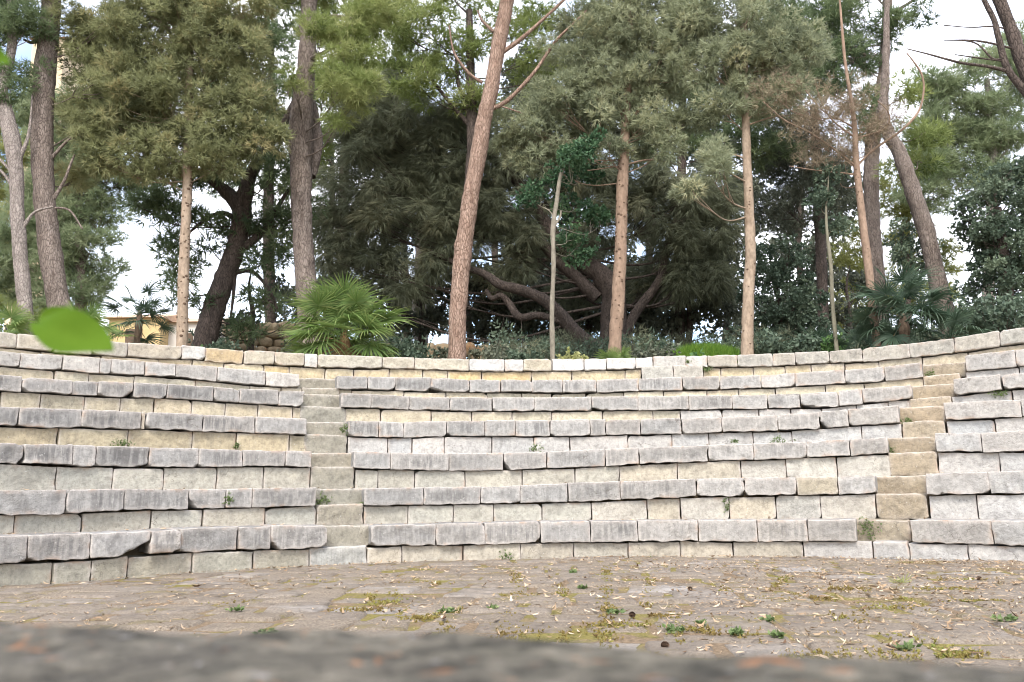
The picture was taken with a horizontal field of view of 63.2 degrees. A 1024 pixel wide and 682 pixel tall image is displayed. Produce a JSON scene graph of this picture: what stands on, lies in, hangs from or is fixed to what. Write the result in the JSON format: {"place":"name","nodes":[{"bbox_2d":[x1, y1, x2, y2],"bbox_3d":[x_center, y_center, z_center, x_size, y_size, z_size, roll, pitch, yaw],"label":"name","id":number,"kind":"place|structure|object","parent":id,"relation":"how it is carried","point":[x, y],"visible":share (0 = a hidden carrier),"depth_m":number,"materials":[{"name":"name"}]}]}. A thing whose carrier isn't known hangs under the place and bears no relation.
{"place":"outdoors","nodes":[
{"label":"outdoors","id":0,"kind":"place"},
{"bbox_2d":[0,554,1023,669],"bbox_3d":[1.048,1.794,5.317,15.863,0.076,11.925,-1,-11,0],"label":"paving","id":1,"kind":"structure","parent":0,"point":[280,601],"depth_m":6.29,"materials":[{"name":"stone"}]},
{"bbox_2d":[0,48,113,352],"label":"leafy twig","id":2,"kind":"object","parent":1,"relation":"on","point":[62,329],"visible":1,"depth_m":0.67,"materials":[{"name":"green plant"}]},
{"bbox_2d":[0,524,326,586],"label":"seat tier","id":3,"kind":"object","parent":1,"relation":"on","point":[285,543],"visible":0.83,"depth_m":9.02,"materials":[{"name":"stone"}]},
{"bbox_2d":[0,487,316,533],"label":"seat tier","id":4,"kind":"object","parent":3,"relation":"on","point":[45,511],"visible":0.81,"depth_m":9.64,"materials":[{"name":"stone"}]},
{"bbox_2d":[0,443,311,490],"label":"seat tier","id":5,"kind":"object","parent":4,"relation":"on","point":[249,469],"visible":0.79,"depth_m":10.29,"materials":[{"name":"stone"}]},
{"bbox_2d":[0,407,306,450],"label":"seat tier","id":6,"kind":"object","parent":5,"relation":"on","point":[35,426],"visible":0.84,"depth_m":10.98,"materials":[{"name":"stone"}]},
{"bbox_2d":[0,375,304,417],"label":"seat tier","id":7,"kind":"object","parent":6,"relation":"on","point":[18,391],"visible":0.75,"depth_m":11.61,"materials":[{"name":"stone"}]},
{"bbox_2d":[0,351,301,390],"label":"seat tier","id":8,"kind":"object","parent":7,"relation":"on","point":[64,367],"visible":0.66,"depth_m":12.17,"materials":[{"name":"stone"}]},
{"bbox_2d":[437,605,460,612],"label":"weed","id":9,"kind":"object","parent":1,"relation":"on","point":[449,609],"visible":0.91,"depth_m":5.77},
{"bbox_2d":[0,622,1023,681],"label":"stone ledge","id":10,"kind":"object","parent":1,"relation":"on","point":[38,653],"visible":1,"depth_m":0.44,"materials":[{"name":"stone"}]},
{"bbox_2d":[0,394,1023,669],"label":"leaf litter","id":11,"kind":"object","parent":1,"relation":"on","point":[924,576],"visible":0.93,"depth_m":6.67,"materials":[{"name":"beige plant"}]},
{"bbox_2d":[201,565,1021,664],"bbox_3d":[0.377,2.014,6.515,6.211,0.053,5.956,-7,-12,30],"label":"moss","id":12,"kind":"object","parent":1,"relation":"on","point":[960,654],"visible":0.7,"depth_m":5.37,"materials":[{"name":"plant"}]},
{"bbox_2d":[363,518,872,564],"bbox_3d":[1.284,2.606,10.844,6.527,0.531,1.463,-1,-11,0],"label":"seat tier","id":13,"kind":"object","parent":1,"relation":"on","point":[518,539],"visible":0.81,"depth_m":10.68,"materials":[{"name":"stone"}]},
{"bbox_2d":[361,476,877,523],"bbox_3d":[1.414,2.224,11.555,7.208,0.592,1.495,-1,-11,2],"label":"seat tier","id":14,"kind":"object","parent":13,"relation":"on","point":[711,506],"visible":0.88,"depth_m":11.36,"materials":[{"name":"stone"}]},
{"bbox_2d":[351,438,891,488],"bbox_3d":[1.488,1.842,12.191,7.917,0.624,1.561,-1,-11,3],"label":"seat tier","id":15,"kind":"object","parent":14,"relation":"on","point":[798,459],"visible":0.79,"depth_m":12.04,"materials":[{"name":"stone"}]},
{"bbox_2d":[345,405,902,453],"bbox_3d":[1.593,1.468,12.850,8.539,0.614,1.637,-1,-11,3],"label":"seat tier","id":16,"kind":"object","parent":15,"relation":"on","point":[491,436],"visible":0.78,"depth_m":12.75,"materials":[{"name":"stone"}]},
{"bbox_2d":[339,385,913,422],"bbox_3d":[1.703,1.117,13.492,9.246,0.525,1.754,-1,-11,4],"label":"seat tier","id":17,"kind":"object","parent":16,"relation":"on","point":[370,407],"visible":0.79,"depth_m":13.41,"materials":[{"name":"stone"}]},
{"bbox_2d":[334,363,923,401],"bbox_3d":[1.825,0.843,14.154,9.913,0.514,1.866,-2,-11,4],"label":"seat tier","id":18,"kind":"object","parent":17,"relation":"on","point":[911,374],"visible":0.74,"depth_m":14.04,"materials":[{"name":"stone"}]},
{"bbox_2d":[662,623,684,632],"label":"weed","id":19,"kind":"object","parent":1,"relation":"on","point":[669,628],"visible":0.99,"depth_m":4.83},
{"bbox_2d":[728,625,745,635],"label":"weed","id":20,"kind":"object","parent":1,"relation":"on","point":[736,631],"visible":0.98,"depth_m":4.68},
{"bbox_2d":[768,629,785,638],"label":"weed","id":21,"kind":"object","parent":1,"relation":"on","point":[773,633],"visible":1,"depth_m":4.57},
{"bbox_2d":[892,638,922,650],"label":"weed","id":22,"kind":"object","parent":1,"relation":"on","point":[908,646],"visible":0.98,"depth_m":4.15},
{"bbox_2d":[856,362,965,559],"bbox_3d":[5.739,1.537,11.732,0.826,2.801,3.990,-11,-14,42],"label":"stone stairway","id":23,"kind":"object","parent":1,"relation":"on","point":[901,494],"visible":0.78,"depth_m":11.10,"materials":[{"name":"stone"}]},
{"bbox_2d":[909,518,1023,561],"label":"seat tier","id":24,"kind":"object","parent":1,"relation":"on","point":[979,538],"visible":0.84,"depth_m":9.58,"materials":[{"name":"stone"}]},
{"bbox_2d":[926,471,1023,519],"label":"seat tier","id":25,"kind":"object","parent":24,"relation":"on","point":[974,505],"visible":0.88,"depth_m":10.13,"materials":[{"name":"stone"}]},
{"bbox_2d":[935,431,1023,472],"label":"seat tier","id":26,"kind":"object","parent":25,"relation":"on","point":[994,448],"visible":0.79,"depth_m":10.73,"materials":[{"name":"stone"}]},
{"bbox_2d":[943,400,1023,432],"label":"seat tier","id":27,"kind":"object","parent":26,"relation":"on","point":[1006,415],"visible":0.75,"depth_m":11.29,"materials":[{"name":"stone"}]},
{"bbox_2d":[952,373,1023,402],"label":"seat tier","id":28,"kind":"object","parent":27,"relation":"on","point":[977,388],"visible":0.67,"depth_m":11.85,"materials":[{"name":"stone"}]},
{"bbox_2d":[965,349,1023,376],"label":"seat tier","id":29,"kind":"object","parent":28,"relation":"on","point":[1002,363],"visible":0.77,"depth_m":12.39,"materials":[{"name":"stone"}]},
{"bbox_2d":[990,612,1018,621],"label":"weed","id":30,"kind":"object","parent":1,"relation":"on","point":[1008,617],"visible":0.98,"depth_m":5.05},
{"bbox_2d":[0,0,1023,357],"label":"sky","id":31,"kind":"structure","parent":0,"point":[966,13],"materials":[{"name":"white"}]},
{"bbox_2d":[8,346,1023,562],"bbox_3d":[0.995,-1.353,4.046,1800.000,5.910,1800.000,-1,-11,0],"label":"ground","id":32,"kind":"structure","parent":0,"point":[134,551],"depth_m":11.48,"materials":[{"name":"soil"}]},
{"bbox_2d":[0,114,32,312],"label":"pine","id":33,"kind":"object","parent":32,"relation":"on","point":[3,168],"visible":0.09,"depth_m":29.44,"materials":[{"name":"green plant"}]},
{"bbox_2d":[0,301,38,334],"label":"fan palm","id":34,"kind":"object","parent":32,"relation":"on","point":[21,324],"visible":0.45,"depth_m":14.87,"materials":[{"name":"plant"}]},
{"bbox_2d":[0,301,42,334],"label":"shrub","id":35,"kind":"object","parent":32,"relation":"on","point":[40,311],"visible":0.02,"depth_m":15.89,"materials":[{"name":"green plant"}]},
{"bbox_2d":[0,0,63,334],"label":"pine tree","id":36,"kind":"object","parent":32,"relation":"on","point":[16,24],"visible":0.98,"depth_m":16.22,"materials":[{"name":"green plant"}]},
{"bbox_2d":[3,37,84,329],"bbox_3d":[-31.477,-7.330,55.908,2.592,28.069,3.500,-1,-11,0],"label":"stone house","id":37,"kind":"structure","parent":32,"relation":"on","point":[60,71],"depth_m":56.62,"materials":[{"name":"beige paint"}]},
{"bbox_2d":[0,70,160,318],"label":"pine","id":38,"kind":"object","parent":32,"relation":"on","point":[83,278],"visible":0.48,"depth_m":26.85,"materials":[{"name":"green plant"}]},
{"bbox_2d":[23,0,148,307],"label":"pine tree","id":39,"kind":"object","parent":32,"relation":"on","point":[45,194],"visible":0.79,"depth_m":16.56,"materials":[{"name":"green plant"}]},
{"bbox_2d":[43,300,136,336],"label":"fan palm","id":40,"kind":"object","parent":32,"relation":"on","point":[95,315],"visible":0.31,"depth_m":15.70,"materials":[{"name":"plant"}]},
{"bbox_2d":[94,277,176,344],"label":"fan palm","id":41,"kind":"object","parent":32,"relation":"on","point":[146,307],"visible":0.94,"depth_m":17.34,"materials":[{"name":"plant"}]},
{"bbox_2d":[105,314,176,344],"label":"stone house","id":42,"kind":"structure","parent":32,"relation":"on","point":[146,331],"depth_m":40.89,"materials":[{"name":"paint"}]},
{"bbox_2d":[125,329,142,342],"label":"window","id":43,"kind":"structure","parent":42,"relation":"in","point":[130,338],"depth_m":40.73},
{"bbox_2d":[50,0,297,346],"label":"pine tree","id":44,"kind":"object","parent":32,"relation":"on","point":[169,132],"visible":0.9,"depth_m":16.86,"materials":[{"name":"green plant"}]},
{"bbox_2d":[72,0,323,348],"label":"pine tree","id":45,"kind":"object","parent":32,"relation":"on","point":[280,31],"visible":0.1,"depth_m":24.04,"materials":[{"name":"green plant"}]},
{"bbox_2d":[168,318,228,346],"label":"stone house","id":46,"kind":"structure","parent":32,"relation":"on","point":[192,323],"depth_m":41.84,"materials":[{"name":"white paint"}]},
{"bbox_2d":[204,339,239,349],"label":"shrub","id":47,"kind":"object","parent":32,"relation":"on","point":[215,345],"visible":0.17,"depth_m":16.45,"materials":[{"name":"green plant"}]},
{"bbox_2d":[112,100,332,348],"bbox_3d":[-6.704,-3.414,19.491,5.390,8.336,2.250,-1,-11,0],"label":"broadleaf tree","id":48,"kind":"object","parent":32,"relation":"on","point":[156,203],"visible":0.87,"depth_m":19.08,"materials":[{"name":"green plant"}]},
{"bbox_2d":[198,266,296,350],"bbox_3d":[-6.095,-0.546,19.923,2.985,2.602,1.090,-1,-11,0],"label":"broadleaf bush","id":49,"kind":"object","parent":32,"relation":"on","point":[279,281],"visible":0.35,"depth_m":19.91,"materials":[{"name":"green plant"}]},
{"bbox_2d":[222,321,322,351],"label":"rubble wall","id":50,"kind":"structure","parent":32,"relation":"on","point":[273,341],"depth_m":21.78,"materials":[{"name":"stone"}]},
{"bbox_2d":[254,59,373,345],"bbox_3d":[-7.658,-5.336,34.409,6.096,14.430,3.328,-1,-11,0],"label":"tree","id":51,"kind":"object","parent":32,"relation":"on","point":[284,316],"visible":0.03,"depth_m":34.20,"materials":[{"name":"green plant"}]},
{"bbox_2d":[247,0,405,348],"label":"pine tree","id":52,"kind":"object","parent":32,"relation":"on","point":[306,147],"visible":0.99,"depth_m":17.62,"materials":[{"name":"green plant"}]},
{"bbox_2d":[298,378,369,565],"bbox_3d":[-2.700,1.739,12.177,0.874,2.797,3.934,3,-11,-18],"label":"stone stairway","id":53,"kind":"object","parent":32,"relation":"on","point":[322,412],"visible":0.74,"depth_m":11.52,"materials":[{"name":"stone"}]},
{"bbox_2d":[274,271,418,357],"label":"fan palm","id":54,"kind":"object","parent":32,"relation":"on","point":[343,304],"visible":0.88,"depth_m":15.43,"materials":[{"name":"plant"}]},
{"bbox_2d":[287,0,445,337],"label":"pine tree","id":55,"kind":"object","parent":32,"relation":"on","point":[391,64],"visible":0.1,"depth_m":25.24,"materials":[{"name":"green plant"}]},
{"bbox_2d":[317,247,478,349],"bbox_3d":[-3.456,-0.980,24.610,5.004,4.196,2.244,-1,-11,0],"label":"broadleaf bush","id":56,"kind":"object","parent":32,"relation":"on","point":[433,315],"visible":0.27,"depth_m":24.41,"materials":[{"name":"green plant"}]},
{"bbox_2d":[357,58,448,339],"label":"tree","id":57,"kind":"object","parent":32,"relation":"on","point":[408,252],"visible":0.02,"depth_m":36.57,"materials":[{"name":"green plant"}]},
{"bbox_2d":[366,152,455,345],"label":"tree","id":58,"kind":"object","parent":32,"relation":"on","point":[416,250],"visible":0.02,"depth_m":26.78,"materials":[{"name":"green plant"}]},
{"bbox_2d":[394,335,439,358],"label":"shrub","id":59,"kind":"object","parent":32,"relation":"on","point":[407,349],"visible":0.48,"depth_m":16.05,"materials":[{"name":"green plant"}]},
{"bbox_2d":[433,346,448,358],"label":"shrub","id":60,"kind":"object","parent":32,"relation":"on","point":[442,354],"visible":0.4,"depth_m":17.22,"materials":[{"name":"green plant"}]},
{"bbox_2d":[386,342,500,359],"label":"rubble wall","id":61,"kind":"structure","parent":32,"relation":"on","point":[471,345],"depth_m":21.45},
{"bbox_2d":[417,213,476,341],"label":"tree","id":62,"kind":"object","parent":32,"relation":"on","point":[467,304],"depth_m":25.50,"materials":[{"name":"green plant"}]},
{"bbox_2d":[348,0,575,191],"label":"pine tree","id":63,"kind":"object","parent":32,"relation":"on","point":[470,45],"visible":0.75,"depth_m":21.49,"materials":[{"name":"green plant"}]},
{"bbox_2d":[466,339,526,359],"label":"shrub","id":64,"kind":"object","parent":32,"relation":"on","point":[486,353],"visible":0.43,"depth_m":16.40,"materials":[{"name":"green plant"}]},
{"bbox_2d":[439,41,563,344],"bbox_3d":[-0.414,-5.653,36.323,6.600,15.460,3.463,-1,-11,0],"label":"tree","id":65,"kind":"object","parent":32,"relation":"on","point":[502,98],"visible":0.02,"depth_m":36.82,"materials":[{"name":"green plant"}]},
{"bbox_2d":[0,318,1022,359],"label":"undergrowth","id":66,"kind":"object","parent":32,"relation":"on","point":[542,345],"visible":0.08,"depth_m":18.74,"materials":[{"name":"green plant"}]},
{"bbox_2d":[0,328,1023,386],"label":"coping wall","id":67,"kind":"structure","parent":32,"relation":"on","point":[322,366],"depth_m":14.31,"materials":[{"name":"stone"}]},
{"bbox_2d":[447,0,586,359],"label":"pine tree","id":68,"kind":"object","parent":32,"relation":"on","point":[463,243],"visible":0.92,"depth_m":16.74,"materials":[{"name":"brown plant"}]},
{"bbox_2d":[466,258,567,347],"bbox_3d":[-0.053,-0.716,24.643,3.404,3.679,2.319,-1,-11,0],"label":"broadleaf bush","id":69,"kind":"object","parent":32,"relation":"on","point":[481,328],"visible":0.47,"depth_m":24.39,"materials":[{"name":"green plant"}]},
{"bbox_2d":[504,348,545,359],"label":"shrub","id":70,"kind":"object","parent":32,"relation":"on","point":[515,354],"visible":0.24,"depth_m":16.02,"materials":[{"name":"green plant"}]},
{"bbox_2d":[311,68,756,352],"bbox_3d":[0.354,-3.240,22.731,12.653,8.633,3.699,-1,-11,0],"label":"weeping tree","id":71,"kind":"object","parent":32,"relation":"on","point":[411,150],"visible":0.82,"depth_m":22.10,"materials":[{"name":"green plant"}]},
{"bbox_2d":[510,124,614,360],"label":"sapling tree","id":72,"kind":"object","parent":32,"relation":"on","point":[579,152],"visible":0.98,"depth_m":17.02,"materials":[{"name":"green plant"}]},
{"bbox_2d":[499,53,634,338],"bbox_3d":[2.808,-5.544,36.062,6.887,15.089,3.638,-1,-11,0],"label":"tree","id":73,"kind":"object","parent":32,"relation":"on","point":[618,130],"visible":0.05,"depth_m":36.20,"materials":[{"name":"green plant"}]},
{"bbox_2d":[555,347,588,359],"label":"yellow plant","id":74,"kind":"object","parent":32,"relation":"on","point":[576,355],"visible":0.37,"depth_m":15.57,"materials":[{"name":"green plant"}]},
{"bbox_2d":[525,254,670,344],"bbox_3d":[2.778,-0.782,25.540,4.895,3.790,2.365,-1,-11,0],"label":"broadleaf bush","id":75,"kind":"object","parent":32,"relation":"on","point":[591,323],"visible":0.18,"depth_m":25.21,"materials":[{"name":"green plant"}]},
{"bbox_2d":[487,0,719,353],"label":"pine tree","id":76,"kind":"object","parent":32,"relation":"on","point":[610,33],"visible":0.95,"depth_m":17.31,"materials":[{"name":"green plant"}]},
{"bbox_2d":[593,345,636,358],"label":"shrub","id":77,"kind":"object","parent":32,"relation":"on","point":[615,354],"visible":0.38,"depth_m":15.81,"materials":[{"name":"plant"}]},
{"bbox_2d":[594,65,688,338],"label":"tree","id":78,"kind":"object","parent":32,"relation":"on","point":[631,250],"visible":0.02,"depth_m":35.70,"materials":[{"name":"green plant"}]},
{"bbox_2d":[629,340,680,357],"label":"shrub","id":79,"kind":"object","parent":32,"relation":"on","point":[650,352],"visible":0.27,"depth_m":16.52,"materials":[{"name":"green plant"}]},
{"bbox_2d":[544,0,815,345],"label":"pine tree","id":80,"kind":"object","parent":32,"relation":"on","point":[768,143],"visible":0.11,"depth_m":24.18,"materials":[{"name":"green plant"}]},
{"bbox_2d":[627,225,759,345],"bbox_3d":[5.074,-1.260,23.597,3.646,4.413,2.222,-1,-11,0],"label":"broadleaf bush","id":81,"kind":"object","parent":32,"relation":"on","point":[694,316],"visible":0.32,"depth_m":23.24,"materials":[{"name":"green plant"}]},
{"bbox_2d":[666,340,740,365],"bbox_3d":[4.128,0.296,17.717,2.369,0.699,1.494,-1,-11,0],"label":"grass mound","id":82,"kind":"object","parent":32,"relation":"on","point":[710,349],"depth_m":17.42,"materials":[{"name":"plant"}]},
{"bbox_2d":[663,61,806,339],"bbox_3d":[9.285,-5.634,35.602,6.879,14.858,3.737,-1,-11,0],"label":"tree","id":83,"kind":"object","parent":32,"relation":"on","point":[758,183],"visible":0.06,"depth_m":35.16,"materials":[{"name":"green plant"}]},
{"bbox_2d":[655,0,837,354],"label":"cypress tree","id":84,"kind":"object","parent":32,"relation":"on","point":[752,47],"visible":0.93,"depth_m":16.95,"materials":[{"name":"green plant"}]},
{"bbox_2d":[737,328,800,360],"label":"shrub","id":85,"kind":"object","parent":32,"relation":"on","point":[766,344],"visible":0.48,"depth_m":16.08,"materials":[{"name":"green plant"}]},
{"bbox_2d":[735,233,831,346],"bbox_3d":[6.671,-0.960,20.587,2.347,3.385,1.866,-1,-11,0],"label":"broadleaf bush","id":86,"kind":"object","parent":32,"relation":"on","point":[799,294],"visible":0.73,"depth_m":20.25,"materials":[{"name":"green plant"}]},
{"bbox_2d":[736,100,862,330],"bbox_3d":[8.714,-3.348,25.092,4.025,8.349,2.726,-1,-11,0],"label":"pine tree","id":87,"kind":"object","parent":32,"relation":"on","point":[791,186],"visible":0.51,"depth_m":25.03,"materials":[{"name":"green plant"}]},
{"bbox_2d":[783,330,825,352],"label":"shrub","id":88,"kind":"object","parent":32,"relation":"on","point":[807,343],"visible":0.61,"depth_m":15.86,"materials":[{"name":"green plant"}]},
{"bbox_2d":[735,64,885,332],"bbox_3d":[12.170,-5.654,34.278,5.753,14.415,3.555,-1,-11,0],"label":"tree","id":89,"kind":"object","parent":32,"relation":"on","point":[833,239],"visible":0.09,"depth_m":33.53,"materials":[{"name":"green plant"}]},
{"bbox_2d":[785,322,851,350],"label":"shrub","id":90,"kind":"object","parent":32,"relation":"on","point":[824,333],"visible":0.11,"depth_m":16.26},
{"bbox_2d":[801,159,857,350],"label":"sapling tree","id":91,"kind":"object","parent":32,"relation":"on","point":[827,199],"visible":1,"depth_m":16.12,"materials":[{"name":"green plant"}]},
{"bbox_2d":[814,332,848,358],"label":"shrub","id":92,"kind":"object","parent":32,"relation":"on","point":[827,347],"visible":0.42,"depth_m":15.74,"materials":[{"name":"green plant"}]},
{"bbox_2d":[746,0,924,346],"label":"dying tree","id":93,"kind":"object","parent":32,"relation":"on","point":[854,141],"visible":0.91,"depth_m":16.32,"materials":[{"name":"brown plant"}]},
{"bbox_2d":[730,0,942,322],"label":"pine tree","id":94,"kind":"object","parent":32,"relation":"on","point":[858,55],"visible":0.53,"depth_m":22.44,"materials":[{"name":"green plant"}]},
{"bbox_2d":[811,265,866,338],"bbox_3d":[9.824,-0.761,24.837,2.449,3.070,1.589,-1,-11,0],"label":"broadleaf bush","id":95,"kind":"object","parent":32,"relation":"on","point":[848,310],"visible":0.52,"depth_m":24.68,"materials":[{"name":"green plant"}]},
{"bbox_2d":[824,317,887,350],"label":"fan palm","id":96,"kind":"object","parent":32,"relation":"on","point":[852,337],"visible":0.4,"depth_m":15.64,"materials":[{"name":"plant"}]},
{"bbox_2d":[857,516,881,539],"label":"weed","id":97,"kind":"object","parent":32,"relation":"on","point":[868,532],"visible":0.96,"depth_m":10.35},
{"bbox_2d":[851,315,926,345],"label":"shrub","id":98,"kind":"object","parent":32,"relation":"on","point":[866,343],"visible":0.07,"depth_m":16.51,"materials":[{"name":"green plant"}]},
{"bbox_2d":[827,157,969,332],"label":"pine","id":99,"kind":"object","parent":32,"relation":"on","point":[902,210],"visible":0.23,"depth_m":27.77,"materials":[{"name":"green plant"}]},
{"bbox_2d":[843,258,961,346],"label":"fan palm","id":100,"kind":"object","parent":32,"relation":"on","point":[901,333],"visible":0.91,"depth_m":14.89,"materials":[{"name":"plant"}]},
{"bbox_2d":[881,216,944,321],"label":"broadleaf tree","id":101,"kind":"object","parent":32,"relation":"on","point":[902,244],"visible":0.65,"depth_m":20.20,"materials":[{"name":"green plant"}]},
{"bbox_2d":[871,0,961,338],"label":"pine tree","id":102,"kind":"object","parent":32,"relation":"on","point":[903,162],"visible":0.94,"depth_m":20.26,"materials":[{"name":"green plant"}]},
{"bbox_2d":[911,304,992,342],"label":"fan palm","id":103,"kind":"object","parent":32,"relation":"on","point":[958,326],"visible":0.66,"depth_m":14.33,"materials":[{"name":"plant"}]},
{"bbox_2d":[889,17,1023,304],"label":"pine","id":104,"kind":"object","parent":32,"relation":"on","point":[982,131],"visible":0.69,"depth_m":26.38,"materials":[{"name":"green plant"}]},
{"bbox_2d":[907,0,1023,96],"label":"bare tree","id":105,"kind":"object","parent":32,"relation":"on","point":[1011,30],"visible":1,"depth_m":14.66,"materials":[{"name":"brown plant"}]},
{"bbox_2d":[944,154,1023,327],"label":"broadleaf tree","id":106,"kind":"object","parent":32,"relation":"on","point":[999,261],"visible":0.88,"depth_m":18.60,"materials":[{"name":"green plant"}]},
{"bbox_2d":[946,288,1023,335],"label":"shrub","id":107,"kind":"object","parent":32,"relation":"on","point":[1004,314],"visible":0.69,"depth_m":14.47,"materials":[{"name":"green plant"}]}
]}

